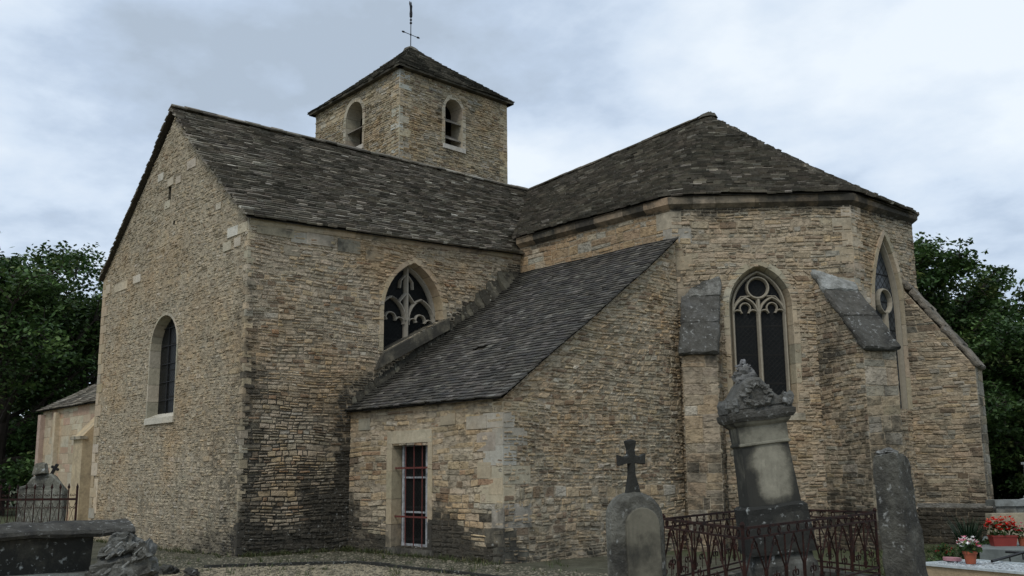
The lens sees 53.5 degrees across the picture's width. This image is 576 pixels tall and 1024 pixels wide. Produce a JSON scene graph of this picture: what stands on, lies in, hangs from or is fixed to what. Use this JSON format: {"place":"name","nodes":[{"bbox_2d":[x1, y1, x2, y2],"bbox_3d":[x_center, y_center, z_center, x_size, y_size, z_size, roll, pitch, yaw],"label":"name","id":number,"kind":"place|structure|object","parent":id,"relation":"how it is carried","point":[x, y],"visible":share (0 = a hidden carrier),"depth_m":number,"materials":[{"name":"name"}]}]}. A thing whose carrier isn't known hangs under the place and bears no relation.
{"place":"outdoors","nodes":[
{"label":"outdoors","id":0,"kind":"place"},
{"bbox_2d":[84,532,158,575],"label":"stone fragment","id":1,"kind":"object","parent":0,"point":[124,554],"visible":1,"depth_m":14.00,"materials":[{"name":"grey stone"}]},
{"bbox_2d":[155,551,607,575],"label":"gravel path","id":2,"kind":"structure","parent":0,"point":[336,568],"depth_m":17.43,"materials":[{"name":"grey gravel"}]},
{"bbox_2d":[0,518,135,575],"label":"chest tomb","id":3,"kind":"object","parent":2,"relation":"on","point":[56,548],"visible":0.91,"depth_m":14.16,"materials":[{"name":"stone"}]},
{"bbox_2d":[159,564,181,574],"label":"rough stone","id":4,"kind":"object","parent":2,"relation":"on","point":[164,569],"visible":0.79,"depth_m":17.14,"materials":[{"name":"grey stone"}]},
{"bbox_2d":[183,567,199,575],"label":"rough stone","id":5,"kind":"object","parent":2,"relation":"on","point":[189,571],"visible":1,"depth_m":16.77,"materials":[{"name":"grey stone"}]},
{"bbox_2d":[204,561,504,575],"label":"drain edging","id":6,"kind":"object","parent":2,"relation":"on","point":[456,572],"visible":0.77,"depth_m":18.33,"materials":[{"name":"stone"}]},
{"bbox_2d":[605,439,666,575],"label":"headstone","id":7,"kind":"object","parent":2,"relation":"on","point":[635,539],"visible":1,"depth_m":8.25,"materials":[{"name":"stone"}]},
{"bbox_2d":[662,508,881,575],"bbox_3d":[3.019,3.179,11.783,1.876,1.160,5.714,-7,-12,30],"label":"grave railing","id":8,"kind":"object","parent":2,"relation":"on","point":[743,571],"visible":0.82,"depth_m":11.24,"materials":[{"name":"metal"}]},
{"bbox_2d":[873,447,927,575],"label":"headstone","id":9,"kind":"object","parent":2,"relation":"on","point":[901,534],"visible":1,"depth_m":9.82,"materials":[{"name":"stone"}]},
{"bbox_2d":[90,541,857,575],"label":"mossy verge","id":10,"kind":"structure","parent":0,"point":[594,565],"depth_m":18.86,"materials":[{"name":"green plant"}]},
{"bbox_2d":[0,483,78,522],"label":"grave railing","id":11,"kind":"object","parent":10,"relation":"on","point":[34,499],"visible":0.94,"depth_m":18.52,"materials":[{"name":"metal"}]},
{"bbox_2d":[16,462,67,522],"bbox_3d":[-9.052,4.334,19.484,0.959,1.958,0.420,2,-11,-12],"label":"carved stele","id":12,"kind":"object","parent":10,"relation":"on","point":[42,476],"visible":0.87,"depth_m":19.44,"materials":[{"name":"stone"}]},
{"bbox_2d":[93,537,579,575],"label":"weeds","id":13,"kind":"object","parent":10,"relation":"on","point":[351,549],"visible":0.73,"depth_m":20.02,"materials":[{"name":"green plant"}]},
{"bbox_2d":[0,490,1000,571],"bbox_3d":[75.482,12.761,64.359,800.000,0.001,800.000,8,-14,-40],"label":"ground","id":14,"kind":"structure","parent":0,"point":[685,552],"depth_m":20.56,"materials":[{"name":"grey gravel"}]},
{"bbox_2d":[4,414,37,506],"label":"hedge","id":15,"kind":"object","parent":14,"relation":"on","point":[14,488],"visible":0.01,"depth_m":59.43,"materials":[{"name":"green plant"}]},
{"bbox_2d":[5,273,97,485],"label":"broadleaf tree","id":16,"kind":"object","parent":14,"relation":"on","point":[13,423],"depth_m":58.45,"materials":[{"name":"green plant"}]},
{"bbox_2d":[1,282,102,473],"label":"broadleaf tree","id":17,"kind":"object","parent":14,"relation":"on","point":[84,382],"visible":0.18,"depth_m":49.47,"materials":[{"name":"green plant"}]},
{"bbox_2d":[0,240,105,515],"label":"broadleaf tree","id":18,"kind":"object","parent":14,"relation":"on","point":[30,297],"visible":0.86,"depth_m":46.11,"materials":[{"name":"green plant"}]},
{"bbox_2d":[34,1,995,563],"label":"stone church","id":19,"kind":"structure","parent":14,"relation":"on","point":[386,307],"depth_m":22.86,"materials":[{"name":"beige stone"}]},
{"bbox_2d":[144,312,178,424],"bbox_3d":[-8.341,1.937,24.630,0.350,2.688,1.733,8,-14,-40],"label":"lancet window","id":20,"kind":"structure","parent":19,"relation":"in","point":[162,366],"depth_m":25.01,"materials":[{"name":"stone"}]},
{"bbox_2d":[384,429,433,556],"bbox_3d":[-2.006,4.188,20.904,0.358,2.501,1.665,8,-14,-40],"label":"barred window","id":21,"kind":"structure","parent":19,"relation":"in","point":[409,482],"depth_m":21.13,"materials":[{"name":"stone"}]},
{"bbox_2d":[374,258,449,369],"bbox_3d":[-2.498,0.655,24.461,2.113,2.789,0.560,8,-14,-40],"label":"traceried window","id":22,"kind":"structure","parent":19,"relation":"in","point":[409,304],"depth_m":24.64,"materials":[{"name":"stone"}]},
{"bbox_2d":[723,261,805,419],"bbox_3d":[5.559,1.166,22.671,1.667,3.570,0.391,-1,-10,3],"label":"traceried window","id":23,"kind":"structure","parent":19,"relation":"in","point":[759,332],"depth_m":22.80,"materials":[{"name":"stone"}]},
{"bbox_2d":[870,230,912,408],"bbox_3d":[8.660,0.695,23.499,1.615,4.173,0.234,8,-14,-40],"label":"tall window","id":24,"kind":"structure","parent":19,"relation":"in","point":[887,289],"depth_m":23.76,"materials":[{"name":"stone"}]},
{"bbox_2d":[860,545,979,575],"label":"grass","id":25,"kind":"structure","parent":14,"relation":"on","point":[927,556],"depth_m":18.23,"materials":[{"name":"green plant"}]},
{"bbox_2d":[946,514,988,558],"bbox_3d":[8.254,4.512,18.389,0.905,0.834,0.922,8,-14,-40],"label":"garden plant","id":26,"kind":"object","parent":25,"relation":"on","point":[970,531],"visible":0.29,"depth_m":18.24,"materials":[{"name":"green plant"}]},
{"bbox_2d":[927,543,961,561],"bbox_3d":[7.082,4.403,16.663,0.567,0.452,0.545,8,-14,-40],"label":"garden plant","id":27,"kind":"object","parent":14,"relation":"on","point":[941,548],"visible":0.51,"depth_m":16.66,"materials":[{"name":"green plant"}]},
{"bbox_2d":[913,231,1023,473],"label":"broadleaf tree","id":28,"kind":"object","parent":14,"relation":"on","point":[940,273],"visible":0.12,"depth_m":39.99,"materials":[{"name":"green plant"}]},
{"bbox_2d":[925,265,1023,498],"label":"broadleaf tree","id":29,"kind":"object","parent":14,"relation":"on","point":[1006,305],"visible":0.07,"depth_m":42.50,"materials":[{"name":"green plant"}]},
{"bbox_2d":[926,559,1023,575],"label":"marble grave","id":30,"kind":"object","parent":14,"relation":"on","point":[980,567],"visible":0.94,"depth_m":14.20,"materials":[{"name":"stone"}]},
{"bbox_2d":[943,557,961,560],"bbox_3d":[6.450,3.972,14.895,0.188,0.045,0.291,8,-14,-40],"label":"memorial plaque","id":31,"kind":"object","parent":30,"relation":"on","point":[952,558],"visible":1,"depth_m":14.82,"materials":[{"name":"pink stone"}]},
{"bbox_2d":[956,535,982,563],"bbox_3d":[6.526,3.730,14.490,0.375,0.392,0.423,-1,-10,0],"label":"flower pot","id":32,"kind":"object","parent":30,"relation":"on","point":[970,557],"visible":1,"depth_m":14.42,"materials":[{"name":"ceramic"}]},
{"bbox_2d":[991,551,1023,562],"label":"iron cross","id":33,"kind":"object","parent":30,"relation":"on","point":[1016,553],"visible":1,"depth_m":14.96,"materials":[{"name":"grey metal"}]},
{"bbox_2d":[979,538,989,544],"bbox_3d":[8.597,4.711,18.296,0.709,0.412,0.695,-5,-11,23],"label":"garden plant","id":34,"kind":"object","parent":14,"relation":"on","point":[986,541],"visible":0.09,"depth_m":18.27,"materials":[{"name":"green plant"}]},
{"bbox_2d":[951,309,1023,497],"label":"broadleaf tree","id":35,"kind":"object","parent":14,"relation":"on","point":[1005,342],"visible":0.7,"depth_m":37.00,"materials":[{"name":"green plant"}]},
{"bbox_2d":[980,536,1023,562],"bbox_3d":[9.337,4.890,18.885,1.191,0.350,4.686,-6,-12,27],"label":"grave slab","id":36,"kind":"structure","parent":14,"relation":"on","point":[989,552],"depth_m":17.04,"materials":[{"name":"grey stone"}]},
{"bbox_2d":[984,516,1019,545],"bbox_3d":[8.630,4.266,17.873,0.640,0.524,0.349,0,-10,0],"label":"planter","id":37,"kind":"object","parent":36,"relation":"on","point":[996,538],"visible":1,"depth_m":17.80,"materials":[{"name":"red plastic"}]},
{"bbox_2d":[1013,522,1023,545],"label":"flower pot","id":38,"kind":"object","parent":36,"relation":"on","point":[1021,540],"visible":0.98,"depth_m":17.76,"materials":[{"name":"ceramic"}]},
{"bbox_2d":[985,499,1023,512],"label":"wall","id":39,"kind":"structure","parent":14,"relation":"on","point":[1009,505],"depth_m":21.34,"materials":[{"name":"stone"}]},
{"bbox_2d":[985,513,1023,541],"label":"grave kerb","id":40,"kind":"structure","parent":14,"relation":"on","point":[1018,518],"depth_m":18.89,"materials":[{"name":"stone"}]},
{"bbox_2d":[990,427,1023,498],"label":"hedge","id":41,"kind":"object","parent":14,"relation":"on","point":[996,479],"visible":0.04,"depth_m":42.03,"materials":[{"name":"green plant"}]},
{"bbox_2d":[0,0,1023,417],"label":"sky","id":42,"kind":"structure","parent":0,"point":[918,105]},
{"bbox_2d":[716,359,819,575],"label":"grave monument","id":43,"kind":"object","parent":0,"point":[755,413],"visible":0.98,"depth_m":11.59,"materials":[{"name":"stone"}]}
]}

